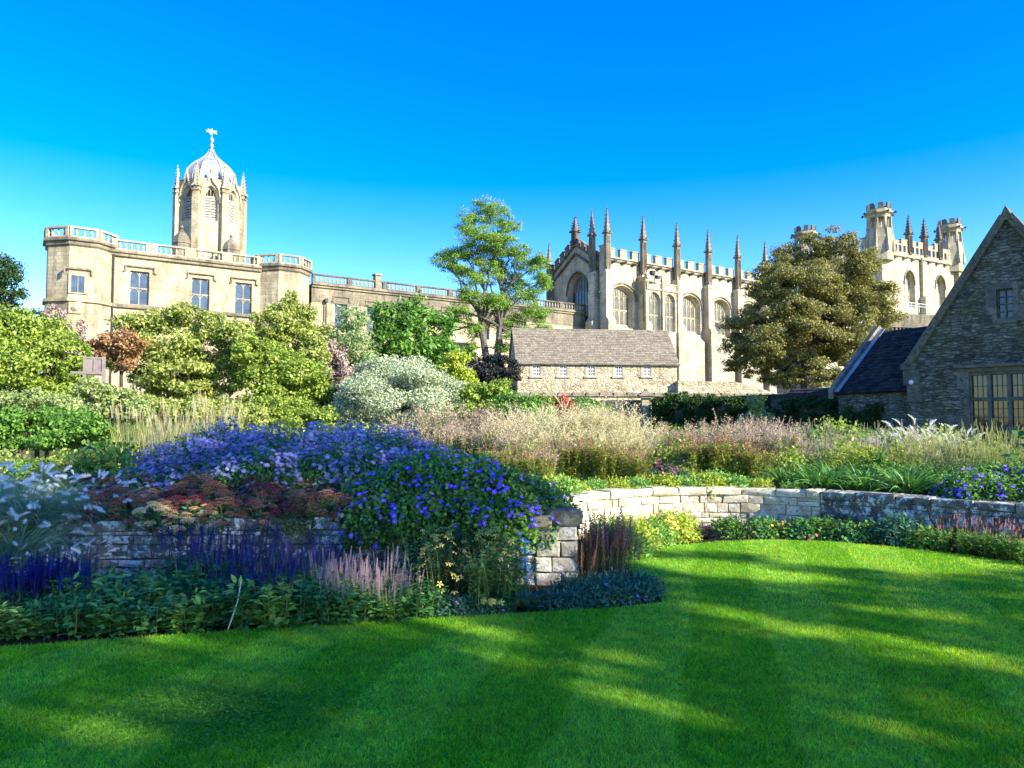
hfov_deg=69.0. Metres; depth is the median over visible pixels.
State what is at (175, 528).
sedum plant
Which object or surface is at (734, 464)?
mixed border mound
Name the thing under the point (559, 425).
feathery grass
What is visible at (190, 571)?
tall salvia
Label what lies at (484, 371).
shrub
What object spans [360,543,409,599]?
pink spike plant
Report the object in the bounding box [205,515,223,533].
leafy clump
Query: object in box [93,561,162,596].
leafy perennial
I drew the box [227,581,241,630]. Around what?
curved cane
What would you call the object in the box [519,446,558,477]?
bronze perennial
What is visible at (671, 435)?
dusky seedhead plant
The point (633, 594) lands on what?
blue green plant
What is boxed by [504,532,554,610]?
blue anchusa
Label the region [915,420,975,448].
green infill shrub
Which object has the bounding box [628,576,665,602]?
blue green plant
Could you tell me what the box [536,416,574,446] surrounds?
feathery grass
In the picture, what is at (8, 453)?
green infill shrub
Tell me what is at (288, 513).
sedum plant
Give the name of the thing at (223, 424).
aster clump
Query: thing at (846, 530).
border plant
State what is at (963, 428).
yellow green spike plant
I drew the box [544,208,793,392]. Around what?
great hall
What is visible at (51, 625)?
leafy perennial
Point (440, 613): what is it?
blue green plant
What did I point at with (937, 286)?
window
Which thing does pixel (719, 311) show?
window
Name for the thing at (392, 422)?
dusky seedhead plant
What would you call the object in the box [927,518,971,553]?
brick red perennial
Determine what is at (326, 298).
college range
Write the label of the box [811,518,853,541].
border plant
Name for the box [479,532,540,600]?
yellow flowered perennial
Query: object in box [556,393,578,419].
red feather bush
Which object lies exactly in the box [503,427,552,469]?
feathery grass
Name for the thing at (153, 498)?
sedum plant
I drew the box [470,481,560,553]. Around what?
cranesbill mound
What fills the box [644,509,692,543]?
coreopsis
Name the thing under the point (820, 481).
daylily clump
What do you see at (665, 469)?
dark red sedum
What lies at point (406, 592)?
pink spike plant
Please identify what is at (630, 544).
rusty seed plant
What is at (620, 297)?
window
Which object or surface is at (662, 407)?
wall ivy
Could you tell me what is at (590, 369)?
window
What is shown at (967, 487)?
cranesbill mound
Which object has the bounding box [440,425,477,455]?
dusky seedhead plant
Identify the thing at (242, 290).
window
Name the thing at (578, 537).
rusty seed plant
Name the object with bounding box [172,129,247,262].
domed gate tower
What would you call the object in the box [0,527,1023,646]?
flower bed soil
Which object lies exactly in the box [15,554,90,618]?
blue salvia
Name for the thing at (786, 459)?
mixed border mound
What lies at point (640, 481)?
golden edging plant
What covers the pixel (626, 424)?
feathery grass
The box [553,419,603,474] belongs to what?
feathery grass
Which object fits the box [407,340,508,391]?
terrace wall
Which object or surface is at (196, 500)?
sedum plant
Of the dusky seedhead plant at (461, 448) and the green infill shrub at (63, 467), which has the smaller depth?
the green infill shrub at (63, 467)
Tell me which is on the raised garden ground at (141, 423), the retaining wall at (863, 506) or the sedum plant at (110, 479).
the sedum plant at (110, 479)
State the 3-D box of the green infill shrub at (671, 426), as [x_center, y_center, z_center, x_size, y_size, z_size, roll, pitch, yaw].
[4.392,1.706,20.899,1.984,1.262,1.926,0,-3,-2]
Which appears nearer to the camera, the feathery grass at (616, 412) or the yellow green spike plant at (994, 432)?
the yellow green spike plant at (994, 432)
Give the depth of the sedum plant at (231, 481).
8.68 m
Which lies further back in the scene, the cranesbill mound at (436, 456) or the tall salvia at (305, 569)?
the cranesbill mound at (436, 456)
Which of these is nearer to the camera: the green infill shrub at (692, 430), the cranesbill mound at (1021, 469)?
the cranesbill mound at (1021, 469)
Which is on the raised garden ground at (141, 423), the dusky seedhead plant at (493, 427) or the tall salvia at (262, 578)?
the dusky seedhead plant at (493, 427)
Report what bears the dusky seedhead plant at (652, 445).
on the raised garden ground at (141, 423)
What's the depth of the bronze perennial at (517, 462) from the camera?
12.29 m
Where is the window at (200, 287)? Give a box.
[186,272,215,310]
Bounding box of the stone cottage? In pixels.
[508,328,679,393]
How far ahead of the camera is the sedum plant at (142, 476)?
8.58 m
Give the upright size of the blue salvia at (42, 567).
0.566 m
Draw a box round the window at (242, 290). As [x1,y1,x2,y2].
[229,277,257,313]
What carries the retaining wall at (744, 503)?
on the flower bed soil
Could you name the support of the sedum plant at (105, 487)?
on the raised garden ground at (141, 423)
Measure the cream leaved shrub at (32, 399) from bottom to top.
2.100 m
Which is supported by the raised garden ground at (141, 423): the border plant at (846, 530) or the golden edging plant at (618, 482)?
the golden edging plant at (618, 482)
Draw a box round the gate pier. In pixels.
[637,388,653,432]
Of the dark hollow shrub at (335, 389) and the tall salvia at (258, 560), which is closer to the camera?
the tall salvia at (258, 560)
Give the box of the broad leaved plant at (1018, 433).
[1000,423,1023,462]
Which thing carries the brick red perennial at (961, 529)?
on the flower bed soil
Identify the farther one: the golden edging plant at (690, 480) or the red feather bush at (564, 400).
the red feather bush at (564, 400)
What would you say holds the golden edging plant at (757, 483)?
on the raised garden ground at (141, 423)
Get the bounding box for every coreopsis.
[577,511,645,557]
[601,512,665,553]
[605,522,655,562]
[632,514,669,548]
[641,514,682,546]
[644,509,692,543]
[648,506,706,544]
[669,510,702,534]
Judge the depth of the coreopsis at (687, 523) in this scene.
10.02 m
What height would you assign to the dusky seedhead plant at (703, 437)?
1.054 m
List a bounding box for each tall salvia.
[156,518,229,592]
[170,521,247,599]
[191,547,242,582]
[192,542,257,592]
[209,562,260,627]
[218,516,290,581]
[221,542,278,581]
[232,537,305,614]
[243,553,305,622]
[261,554,307,594]
[273,528,340,607]
[279,545,323,580]
[310,546,354,591]
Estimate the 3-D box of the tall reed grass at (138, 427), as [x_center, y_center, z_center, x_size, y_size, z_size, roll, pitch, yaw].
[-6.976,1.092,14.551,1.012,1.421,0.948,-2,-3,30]
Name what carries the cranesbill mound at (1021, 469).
on the raised garden ground at (141, 423)
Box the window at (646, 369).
[643,366,650,375]
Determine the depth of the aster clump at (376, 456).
8.69 m
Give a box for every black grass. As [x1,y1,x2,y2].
[690,520,716,537]
[695,522,739,539]
[702,523,747,538]
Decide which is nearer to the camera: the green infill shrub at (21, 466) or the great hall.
the green infill shrub at (21, 466)
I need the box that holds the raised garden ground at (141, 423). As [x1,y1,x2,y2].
[0,398,1014,528]
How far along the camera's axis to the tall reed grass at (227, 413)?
14.55 m
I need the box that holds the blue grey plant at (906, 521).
[868,506,924,546]
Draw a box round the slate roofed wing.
[828,325,926,434]
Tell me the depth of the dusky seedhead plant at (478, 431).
15.04 m
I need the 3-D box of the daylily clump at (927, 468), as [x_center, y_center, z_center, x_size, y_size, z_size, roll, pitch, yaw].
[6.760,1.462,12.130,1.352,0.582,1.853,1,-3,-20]
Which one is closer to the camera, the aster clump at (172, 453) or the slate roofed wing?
the aster clump at (172, 453)
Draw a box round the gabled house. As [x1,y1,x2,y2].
[900,206,1023,453]
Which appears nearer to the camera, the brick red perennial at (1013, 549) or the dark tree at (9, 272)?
the brick red perennial at (1013, 549)
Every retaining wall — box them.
[0,515,540,584]
[563,485,824,538]
[820,489,1023,552]
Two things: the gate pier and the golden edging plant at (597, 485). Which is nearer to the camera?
the golden edging plant at (597, 485)
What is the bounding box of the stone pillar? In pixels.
[532,506,582,584]
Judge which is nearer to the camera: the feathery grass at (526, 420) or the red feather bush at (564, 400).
the feathery grass at (526, 420)
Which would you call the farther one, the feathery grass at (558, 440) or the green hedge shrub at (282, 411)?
the green hedge shrub at (282, 411)
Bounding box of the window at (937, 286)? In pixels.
[935,274,945,310]
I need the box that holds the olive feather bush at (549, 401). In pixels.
[531,393,564,418]
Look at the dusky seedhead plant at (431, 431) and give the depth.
18.00 m
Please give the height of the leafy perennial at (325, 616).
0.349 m
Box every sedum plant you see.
[71,474,106,492]
[75,486,98,495]
[75,489,131,521]
[85,485,120,506]
[97,474,138,493]
[98,484,132,494]
[106,495,150,528]
[123,471,162,493]
[126,494,164,516]
[127,491,151,502]
[131,501,180,533]
[134,487,162,496]
[143,498,190,523]
[158,512,198,538]
[159,487,190,500]
[161,488,207,509]
[163,494,220,529]
[165,473,218,499]
[173,467,218,487]
[180,504,217,528]
[187,482,234,507]
[194,496,247,528]
[214,477,239,491]
[214,489,242,501]
[217,493,252,513]
[228,474,269,498]
[239,499,280,529]
[243,488,260,502]
[244,483,287,514]
[255,474,293,499]
[260,482,290,503]
[266,501,304,518]
[277,489,315,516]
[289,477,327,491]
[296,488,345,522]
[301,490,338,507]
[307,478,339,495]
[317,486,343,500]
[330,496,361,525]
[336,478,361,500]
[338,474,364,491]
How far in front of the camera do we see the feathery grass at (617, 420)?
15.62 m
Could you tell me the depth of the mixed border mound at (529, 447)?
14.25 m
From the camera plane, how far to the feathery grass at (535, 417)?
18.06 m
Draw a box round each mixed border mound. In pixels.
[467,426,499,455]
[495,423,555,475]
[556,430,621,483]
[627,457,651,476]
[644,433,693,473]
[674,456,707,483]
[675,462,699,484]
[689,447,733,477]
[706,440,747,476]
[765,441,812,482]
[807,432,863,469]
[815,430,886,471]
[839,442,888,470]
[849,429,887,449]
[856,447,907,475]
[875,428,922,460]
[883,435,930,469]
[919,434,986,471]
[958,442,1000,463]
[980,435,1023,463]
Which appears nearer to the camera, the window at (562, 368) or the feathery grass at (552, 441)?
the feathery grass at (552, 441)
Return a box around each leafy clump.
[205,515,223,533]
[292,502,327,533]
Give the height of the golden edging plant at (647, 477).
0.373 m
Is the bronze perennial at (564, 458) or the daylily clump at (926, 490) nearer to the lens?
the daylily clump at (926, 490)
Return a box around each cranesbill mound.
[328,484,426,554]
[334,468,402,519]
[361,454,440,498]
[370,479,449,549]
[394,456,481,502]
[395,443,463,485]
[404,480,482,547]
[422,454,511,502]
[431,484,519,546]
[443,445,513,490]
[463,458,541,516]
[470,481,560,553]
[488,463,568,527]
[521,485,586,530]
[927,478,983,499]
[929,463,1002,496]
[941,471,1019,500]
[960,458,1023,478]
[970,469,1023,501]
[990,455,1023,479]
[997,470,1023,501]
[1009,463,1023,477]
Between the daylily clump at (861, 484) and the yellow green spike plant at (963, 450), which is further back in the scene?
the yellow green spike plant at (963, 450)
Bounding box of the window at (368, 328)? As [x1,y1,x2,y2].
[364,300,381,331]
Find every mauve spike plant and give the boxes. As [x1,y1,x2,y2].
[732,419,767,440]
[742,416,790,464]
[760,419,801,452]
[767,425,812,464]
[769,428,822,466]
[781,420,835,463]
[797,442,832,467]
[799,434,850,468]
[800,435,833,465]
[805,418,856,468]
[809,437,848,467]
[820,423,867,453]
[847,435,885,466]
[849,424,896,454]
[861,430,907,458]
[865,429,912,470]
[877,419,930,463]
[878,429,929,470]
[906,442,945,472]
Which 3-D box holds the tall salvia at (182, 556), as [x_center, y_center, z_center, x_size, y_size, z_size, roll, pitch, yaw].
[-2.939,1.595,6.838,0.629,0.728,0.602,3,-4,-45]
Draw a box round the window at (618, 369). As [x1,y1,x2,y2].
[615,366,621,375]
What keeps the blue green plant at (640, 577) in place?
on the flower bed soil
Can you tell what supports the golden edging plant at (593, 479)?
on the raised garden ground at (141, 423)
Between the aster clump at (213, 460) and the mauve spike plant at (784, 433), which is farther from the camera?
the mauve spike plant at (784, 433)
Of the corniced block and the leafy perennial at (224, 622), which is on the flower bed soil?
the leafy perennial at (224, 622)
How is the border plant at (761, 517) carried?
on the flower bed soil
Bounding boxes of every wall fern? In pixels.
[260,512,324,548]
[344,497,428,556]
[407,501,502,562]
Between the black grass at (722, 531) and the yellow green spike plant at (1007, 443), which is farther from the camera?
the yellow green spike plant at (1007, 443)
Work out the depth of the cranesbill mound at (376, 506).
7.27 m
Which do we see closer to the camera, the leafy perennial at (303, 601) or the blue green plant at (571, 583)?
the leafy perennial at (303, 601)
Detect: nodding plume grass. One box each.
[852,428,924,456]
[881,414,963,469]
[923,423,1004,472]
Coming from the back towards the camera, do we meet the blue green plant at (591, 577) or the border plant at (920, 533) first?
the border plant at (920, 533)
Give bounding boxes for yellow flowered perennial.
[396,529,454,595]
[412,529,477,606]
[414,523,482,593]
[432,521,502,591]
[440,540,487,600]
[456,527,526,594]
[456,545,513,613]
[466,533,528,611]
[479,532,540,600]
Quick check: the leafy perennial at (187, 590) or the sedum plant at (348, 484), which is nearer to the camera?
the leafy perennial at (187, 590)
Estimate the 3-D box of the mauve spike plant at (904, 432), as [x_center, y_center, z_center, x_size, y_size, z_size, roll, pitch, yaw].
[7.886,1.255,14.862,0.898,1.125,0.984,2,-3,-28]
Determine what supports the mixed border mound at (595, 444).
on the raised garden ground at (141, 423)
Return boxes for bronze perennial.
[467,439,516,468]
[495,457,515,470]
[502,449,533,476]
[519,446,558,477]
[544,437,586,479]
[554,432,603,480]
[574,434,626,481]
[586,444,623,481]
[607,446,643,481]
[631,448,661,481]
[669,428,733,474]
[669,439,714,475]
[691,430,751,480]
[721,439,774,482]
[732,440,779,482]
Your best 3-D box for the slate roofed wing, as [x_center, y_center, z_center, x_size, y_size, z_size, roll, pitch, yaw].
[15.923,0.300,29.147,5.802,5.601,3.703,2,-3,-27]
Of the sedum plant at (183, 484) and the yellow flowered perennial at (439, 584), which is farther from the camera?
the sedum plant at (183, 484)
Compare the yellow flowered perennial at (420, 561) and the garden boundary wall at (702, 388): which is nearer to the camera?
the yellow flowered perennial at (420, 561)
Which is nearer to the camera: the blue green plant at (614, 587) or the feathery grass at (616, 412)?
the blue green plant at (614, 587)
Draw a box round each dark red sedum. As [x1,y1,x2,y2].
[645,459,679,485]
[662,464,688,485]
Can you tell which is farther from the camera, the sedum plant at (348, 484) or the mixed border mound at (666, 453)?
the mixed border mound at (666, 453)
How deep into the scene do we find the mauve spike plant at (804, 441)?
15.53 m
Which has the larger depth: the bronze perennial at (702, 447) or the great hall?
the great hall
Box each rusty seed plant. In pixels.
[573,534,606,583]
[577,524,608,576]
[580,505,631,577]
[591,515,630,572]
[591,522,625,578]
[612,529,642,574]
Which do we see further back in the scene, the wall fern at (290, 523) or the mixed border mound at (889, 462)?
the mixed border mound at (889, 462)
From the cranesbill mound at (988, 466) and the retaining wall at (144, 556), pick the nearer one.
the retaining wall at (144, 556)
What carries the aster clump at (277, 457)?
on the raised garden ground at (141, 423)
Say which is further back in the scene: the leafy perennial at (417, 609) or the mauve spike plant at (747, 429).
the mauve spike plant at (747, 429)
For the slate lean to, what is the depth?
34.67 m
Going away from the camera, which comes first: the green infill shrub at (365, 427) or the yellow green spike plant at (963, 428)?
the yellow green spike plant at (963, 428)
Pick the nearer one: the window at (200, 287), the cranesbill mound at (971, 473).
the cranesbill mound at (971, 473)
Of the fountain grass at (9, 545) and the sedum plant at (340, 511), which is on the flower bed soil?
the fountain grass at (9, 545)
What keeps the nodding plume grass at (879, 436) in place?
on the raised garden ground at (141, 423)
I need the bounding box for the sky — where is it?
[0,0,1023,389]
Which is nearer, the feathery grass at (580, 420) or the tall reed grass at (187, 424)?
the tall reed grass at (187, 424)
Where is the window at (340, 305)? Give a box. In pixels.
[332,296,350,326]
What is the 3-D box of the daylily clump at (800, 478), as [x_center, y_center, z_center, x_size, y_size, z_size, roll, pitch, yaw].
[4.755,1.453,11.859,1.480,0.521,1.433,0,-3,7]
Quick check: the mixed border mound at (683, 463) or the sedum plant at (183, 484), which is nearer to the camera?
the sedum plant at (183, 484)
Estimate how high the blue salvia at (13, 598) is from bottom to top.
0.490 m
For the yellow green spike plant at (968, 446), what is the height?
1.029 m
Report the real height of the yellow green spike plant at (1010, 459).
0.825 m
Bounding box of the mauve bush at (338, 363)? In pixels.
[322,338,356,430]
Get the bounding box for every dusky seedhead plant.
[373,414,433,446]
[390,420,429,438]
[404,393,467,442]
[407,433,440,451]
[412,412,461,443]
[420,416,467,453]
[433,417,472,449]
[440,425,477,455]
[441,417,489,454]
[449,401,500,449]
[464,427,498,452]
[466,406,519,437]
[468,394,519,436]
[474,407,527,452]
[484,448,515,464]
[492,419,547,473]
[512,441,553,474]
[530,444,560,476]
[629,443,664,459]
[643,417,702,454]
[643,438,667,457]
[673,425,723,445]
[681,426,721,446]
[683,423,736,452]
[694,408,744,441]
[706,419,762,474]
[723,411,777,445]
[733,421,778,474]
[734,413,774,446]
[742,436,782,474]
[756,416,796,455]
[761,417,806,469]
[767,442,803,461]
[788,434,809,457]
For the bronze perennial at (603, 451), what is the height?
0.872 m
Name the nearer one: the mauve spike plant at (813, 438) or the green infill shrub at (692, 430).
the mauve spike plant at (813, 438)
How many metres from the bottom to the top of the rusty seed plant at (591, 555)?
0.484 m
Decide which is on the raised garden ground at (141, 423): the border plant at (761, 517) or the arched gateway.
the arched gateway
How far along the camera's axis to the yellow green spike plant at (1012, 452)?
12.02 m
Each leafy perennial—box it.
[0,595,52,640]
[4,595,68,638]
[26,590,112,639]
[40,582,90,595]
[41,564,129,613]
[67,589,134,637]
[81,582,148,616]
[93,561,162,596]
[96,572,180,622]
[105,603,145,635]
[126,594,188,634]
[134,567,193,604]
[144,589,186,611]
[156,586,226,634]
[163,573,228,617]
[180,588,231,630]
[209,576,276,630]
[224,573,301,630]
[256,573,324,630]
[306,580,367,626]
[331,589,387,624]
[369,590,414,622]
[390,578,448,618]
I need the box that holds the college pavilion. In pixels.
[42,225,312,397]
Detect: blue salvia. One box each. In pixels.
[0,549,55,592]
[0,550,79,618]
[0,552,69,625]
[0,554,39,601]
[0,565,46,624]
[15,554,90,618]
[25,544,89,592]
[47,547,110,594]
[79,573,126,594]
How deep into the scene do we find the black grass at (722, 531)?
10.27 m
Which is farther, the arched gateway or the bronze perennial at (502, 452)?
the arched gateway
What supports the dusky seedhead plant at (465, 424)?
on the raised garden ground at (141, 423)
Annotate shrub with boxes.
[0,301,94,458]
[0,387,100,467]
[0,404,120,467]
[0,447,38,487]
[0,455,45,489]
[14,446,94,492]
[45,454,111,490]
[57,432,146,487]
[68,377,156,459]
[121,388,271,430]
[246,420,299,463]
[251,395,340,432]
[316,382,347,434]
[329,354,478,429]
[344,416,393,466]
[431,348,480,398]
[451,374,514,424]
[465,353,524,402]
[488,389,553,430]
[637,422,688,450]
[680,424,720,439]
[736,393,775,427]
[788,420,840,461]
[796,415,868,459]
[822,421,862,452]
[848,422,892,448]
[875,427,921,441]
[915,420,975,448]
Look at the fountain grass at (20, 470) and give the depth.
7.97 m
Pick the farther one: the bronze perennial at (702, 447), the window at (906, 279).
the window at (906, 279)
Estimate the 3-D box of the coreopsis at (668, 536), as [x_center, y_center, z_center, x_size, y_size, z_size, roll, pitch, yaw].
[1.865,1.953,9.753,0.790,0.503,0.757,-2,-4,40]
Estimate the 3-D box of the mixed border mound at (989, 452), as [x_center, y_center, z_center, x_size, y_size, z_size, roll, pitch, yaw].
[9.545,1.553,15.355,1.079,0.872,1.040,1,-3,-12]
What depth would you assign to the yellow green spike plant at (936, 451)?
13.52 m
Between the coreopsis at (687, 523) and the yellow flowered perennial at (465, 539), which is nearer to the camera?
the yellow flowered perennial at (465, 539)
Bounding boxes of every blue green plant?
[424,589,470,617]
[450,592,490,616]
[476,591,517,614]
[533,587,571,611]
[545,570,593,598]
[552,583,593,609]
[569,580,621,608]
[575,571,616,597]
[583,570,642,606]
[599,566,635,594]
[608,581,651,604]
[621,568,670,597]
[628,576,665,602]
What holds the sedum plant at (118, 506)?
on the raised garden ground at (141, 423)
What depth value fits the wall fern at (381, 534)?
7.17 m
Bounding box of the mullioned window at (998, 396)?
[969,370,1023,444]
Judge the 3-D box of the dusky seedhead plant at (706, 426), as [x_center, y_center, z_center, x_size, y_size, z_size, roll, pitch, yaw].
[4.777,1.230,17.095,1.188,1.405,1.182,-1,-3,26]
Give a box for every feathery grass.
[470,424,506,456]
[480,415,537,451]
[486,408,534,452]
[490,414,544,435]
[499,396,560,428]
[502,422,559,469]
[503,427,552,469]
[506,404,573,442]
[526,408,568,429]
[532,401,607,457]
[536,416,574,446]
[539,425,587,474]
[539,430,573,469]
[548,403,614,427]
[549,414,590,470]
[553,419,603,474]
[558,393,629,468]
[567,428,624,475]
[568,405,626,423]
[570,396,646,469]
[574,399,647,429]
[574,411,631,440]
[578,423,626,465]
[588,422,648,477]
[591,412,651,473]
[608,413,661,457]
[614,420,665,476]
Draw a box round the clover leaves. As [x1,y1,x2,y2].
[2,655,479,767]
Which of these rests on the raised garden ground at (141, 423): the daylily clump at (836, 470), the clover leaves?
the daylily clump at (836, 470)
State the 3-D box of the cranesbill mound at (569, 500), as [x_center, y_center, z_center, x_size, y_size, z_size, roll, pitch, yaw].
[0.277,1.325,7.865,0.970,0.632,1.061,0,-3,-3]
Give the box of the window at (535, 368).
[532,365,539,375]
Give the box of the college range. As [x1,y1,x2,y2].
[308,273,586,397]
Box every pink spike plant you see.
[308,546,360,602]
[315,556,363,622]
[333,554,376,601]
[349,553,388,612]
[358,565,401,621]
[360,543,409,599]
[383,564,423,617]
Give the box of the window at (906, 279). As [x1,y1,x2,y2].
[904,269,915,306]
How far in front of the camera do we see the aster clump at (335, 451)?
8.73 m
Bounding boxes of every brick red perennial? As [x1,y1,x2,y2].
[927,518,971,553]
[929,514,968,544]
[937,517,1001,555]
[948,510,994,551]
[951,515,1001,556]
[967,518,1016,559]
[979,519,1023,560]
[981,518,1020,552]
[988,525,1023,562]
[1007,526,1023,561]
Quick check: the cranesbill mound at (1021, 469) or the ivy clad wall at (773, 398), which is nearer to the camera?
the cranesbill mound at (1021, 469)
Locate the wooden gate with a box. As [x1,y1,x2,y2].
[70,356,105,452]
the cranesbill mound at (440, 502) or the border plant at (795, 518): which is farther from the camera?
the border plant at (795, 518)
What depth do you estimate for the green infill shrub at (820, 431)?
19.51 m
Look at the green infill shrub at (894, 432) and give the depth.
19.36 m
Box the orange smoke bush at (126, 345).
[83,327,149,447]
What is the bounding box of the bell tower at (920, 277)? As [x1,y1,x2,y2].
[790,202,966,314]
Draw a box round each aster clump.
[111,443,180,494]
[132,439,205,484]
[133,449,216,497]
[158,425,229,472]
[171,441,244,488]
[186,416,254,459]
[204,439,275,494]
[215,420,283,477]
[227,440,311,492]
[255,419,323,475]
[270,440,350,491]
[288,420,344,474]
[297,433,373,490]
[314,418,383,463]
[328,439,400,487]
[343,419,410,472]
[368,422,436,469]
[374,448,428,473]
[399,437,455,460]
[431,443,466,457]
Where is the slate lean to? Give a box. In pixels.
[787,387,828,393]
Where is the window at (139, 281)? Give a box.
[123,264,156,304]
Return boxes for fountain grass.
[0,461,85,533]
[0,461,143,561]
[0,469,165,562]
[0,474,73,567]
[0,500,109,579]
[2,537,80,584]
[5,536,140,583]
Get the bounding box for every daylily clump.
[750,463,811,488]
[771,457,874,491]
[774,462,838,488]
[791,456,872,489]
[805,454,912,492]
[814,460,872,489]
[825,465,878,489]
[859,461,948,494]
[862,459,923,476]
[869,471,926,492]
[880,455,960,476]
[899,457,959,483]
[913,469,951,494]
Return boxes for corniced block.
[776,314,933,393]
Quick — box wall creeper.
[571,396,612,418]
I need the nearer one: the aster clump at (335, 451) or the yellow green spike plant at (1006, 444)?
the aster clump at (335, 451)
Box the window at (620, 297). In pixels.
[613,282,636,326]
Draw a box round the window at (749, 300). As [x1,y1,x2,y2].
[743,300,759,325]
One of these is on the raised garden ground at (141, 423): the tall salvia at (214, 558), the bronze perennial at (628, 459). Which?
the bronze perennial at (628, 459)
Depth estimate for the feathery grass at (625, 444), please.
13.97 m
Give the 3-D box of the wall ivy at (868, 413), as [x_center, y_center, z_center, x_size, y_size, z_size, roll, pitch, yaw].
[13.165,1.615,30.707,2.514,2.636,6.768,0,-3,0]
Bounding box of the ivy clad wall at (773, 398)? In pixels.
[651,392,838,438]
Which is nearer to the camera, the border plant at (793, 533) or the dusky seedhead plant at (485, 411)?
the border plant at (793, 533)
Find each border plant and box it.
[708,516,745,538]
[726,514,760,538]
[741,518,772,538]
[753,515,777,522]
[758,517,789,538]
[773,518,803,536]
[781,516,804,522]
[783,517,821,540]
[801,514,838,540]
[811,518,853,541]
[813,513,847,523]
[827,520,870,543]
[839,515,872,525]
[846,519,889,544]
[850,523,899,546]
[894,527,929,548]
[897,521,956,550]
[921,532,959,552]
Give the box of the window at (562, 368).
[559,365,566,375]
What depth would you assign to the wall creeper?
41.15 m
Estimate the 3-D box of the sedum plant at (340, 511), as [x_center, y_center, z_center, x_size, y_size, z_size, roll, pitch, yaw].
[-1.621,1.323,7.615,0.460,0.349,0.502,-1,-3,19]
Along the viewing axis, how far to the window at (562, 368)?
48.53 m
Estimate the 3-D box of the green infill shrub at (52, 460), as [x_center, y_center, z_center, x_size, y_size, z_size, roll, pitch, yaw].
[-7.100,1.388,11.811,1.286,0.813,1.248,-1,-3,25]
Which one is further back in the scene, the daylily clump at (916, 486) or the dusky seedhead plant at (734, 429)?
the dusky seedhead plant at (734, 429)
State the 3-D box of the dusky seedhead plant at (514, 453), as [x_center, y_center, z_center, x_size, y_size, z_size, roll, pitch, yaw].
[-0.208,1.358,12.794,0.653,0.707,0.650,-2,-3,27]
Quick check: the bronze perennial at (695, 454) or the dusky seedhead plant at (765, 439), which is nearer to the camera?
the bronze perennial at (695, 454)
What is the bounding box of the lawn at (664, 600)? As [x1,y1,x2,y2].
[0,540,1023,767]
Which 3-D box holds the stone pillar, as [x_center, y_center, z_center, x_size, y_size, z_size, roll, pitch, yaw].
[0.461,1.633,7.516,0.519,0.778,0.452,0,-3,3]
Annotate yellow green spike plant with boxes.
[898,423,948,468]
[912,433,956,470]
[925,428,969,474]
[925,433,980,471]
[940,435,981,465]
[945,424,992,469]
[946,419,998,466]
[950,438,988,473]
[951,436,995,471]
[960,439,1001,467]
[970,431,1008,461]
[974,419,1023,464]
[974,432,1023,465]
[991,424,1022,463]
[994,420,1022,464]
[996,437,1023,465]
[999,431,1023,462]
[999,445,1023,464]
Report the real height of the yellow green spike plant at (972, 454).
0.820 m
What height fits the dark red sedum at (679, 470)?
0.439 m
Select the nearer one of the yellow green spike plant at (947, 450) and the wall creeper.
the yellow green spike plant at (947, 450)
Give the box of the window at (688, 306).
[683,292,702,332]
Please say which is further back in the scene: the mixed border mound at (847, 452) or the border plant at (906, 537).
the mixed border mound at (847, 452)
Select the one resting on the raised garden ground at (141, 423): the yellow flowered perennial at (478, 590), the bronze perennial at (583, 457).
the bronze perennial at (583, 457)
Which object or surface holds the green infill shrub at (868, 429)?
on the raised garden ground at (141, 423)
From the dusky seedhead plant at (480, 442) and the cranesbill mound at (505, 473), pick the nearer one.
the cranesbill mound at (505, 473)
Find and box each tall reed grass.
[104,400,165,467]
[125,404,181,459]
[127,429,172,465]
[136,429,177,463]
[145,410,189,452]
[146,397,199,449]
[148,415,197,458]
[162,419,203,443]
[175,415,221,446]
[183,400,231,437]
[193,389,252,436]
[204,404,244,437]
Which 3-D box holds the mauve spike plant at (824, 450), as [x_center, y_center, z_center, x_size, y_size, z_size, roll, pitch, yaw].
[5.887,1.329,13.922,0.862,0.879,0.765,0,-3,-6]
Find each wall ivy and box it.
[647,391,722,430]
[714,394,779,429]
[775,393,885,433]
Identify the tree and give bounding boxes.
[0,251,30,309]
[29,308,50,370]
[40,303,87,355]
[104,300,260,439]
[229,333,334,430]
[247,290,332,432]
[320,303,387,393]
[365,290,461,432]
[429,194,553,365]
[711,224,908,390]
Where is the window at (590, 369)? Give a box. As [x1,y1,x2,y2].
[587,365,594,375]
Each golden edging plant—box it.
[533,471,569,490]
[548,472,588,494]
[550,480,567,493]
[571,479,591,491]
[583,476,608,488]
[584,478,610,490]
[599,475,634,488]
[619,475,653,488]
[627,472,655,486]
[645,472,683,487]
[672,474,704,486]
[692,471,732,497]
[697,468,735,484]
[719,471,754,487]
[749,476,775,488]
[779,478,807,489]
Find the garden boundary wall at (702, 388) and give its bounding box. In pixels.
[477,381,777,427]
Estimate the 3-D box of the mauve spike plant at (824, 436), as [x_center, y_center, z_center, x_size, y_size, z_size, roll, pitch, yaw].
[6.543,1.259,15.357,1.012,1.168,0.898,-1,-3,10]
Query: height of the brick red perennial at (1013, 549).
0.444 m
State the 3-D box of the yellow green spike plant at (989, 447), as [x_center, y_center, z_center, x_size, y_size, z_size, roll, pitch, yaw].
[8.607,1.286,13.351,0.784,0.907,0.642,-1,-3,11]
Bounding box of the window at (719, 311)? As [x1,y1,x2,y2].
[714,296,732,335]
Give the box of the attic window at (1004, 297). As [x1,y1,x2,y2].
[997,288,1013,317]
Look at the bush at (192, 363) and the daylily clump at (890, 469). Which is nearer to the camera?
the daylily clump at (890, 469)
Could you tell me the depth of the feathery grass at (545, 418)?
18.05 m

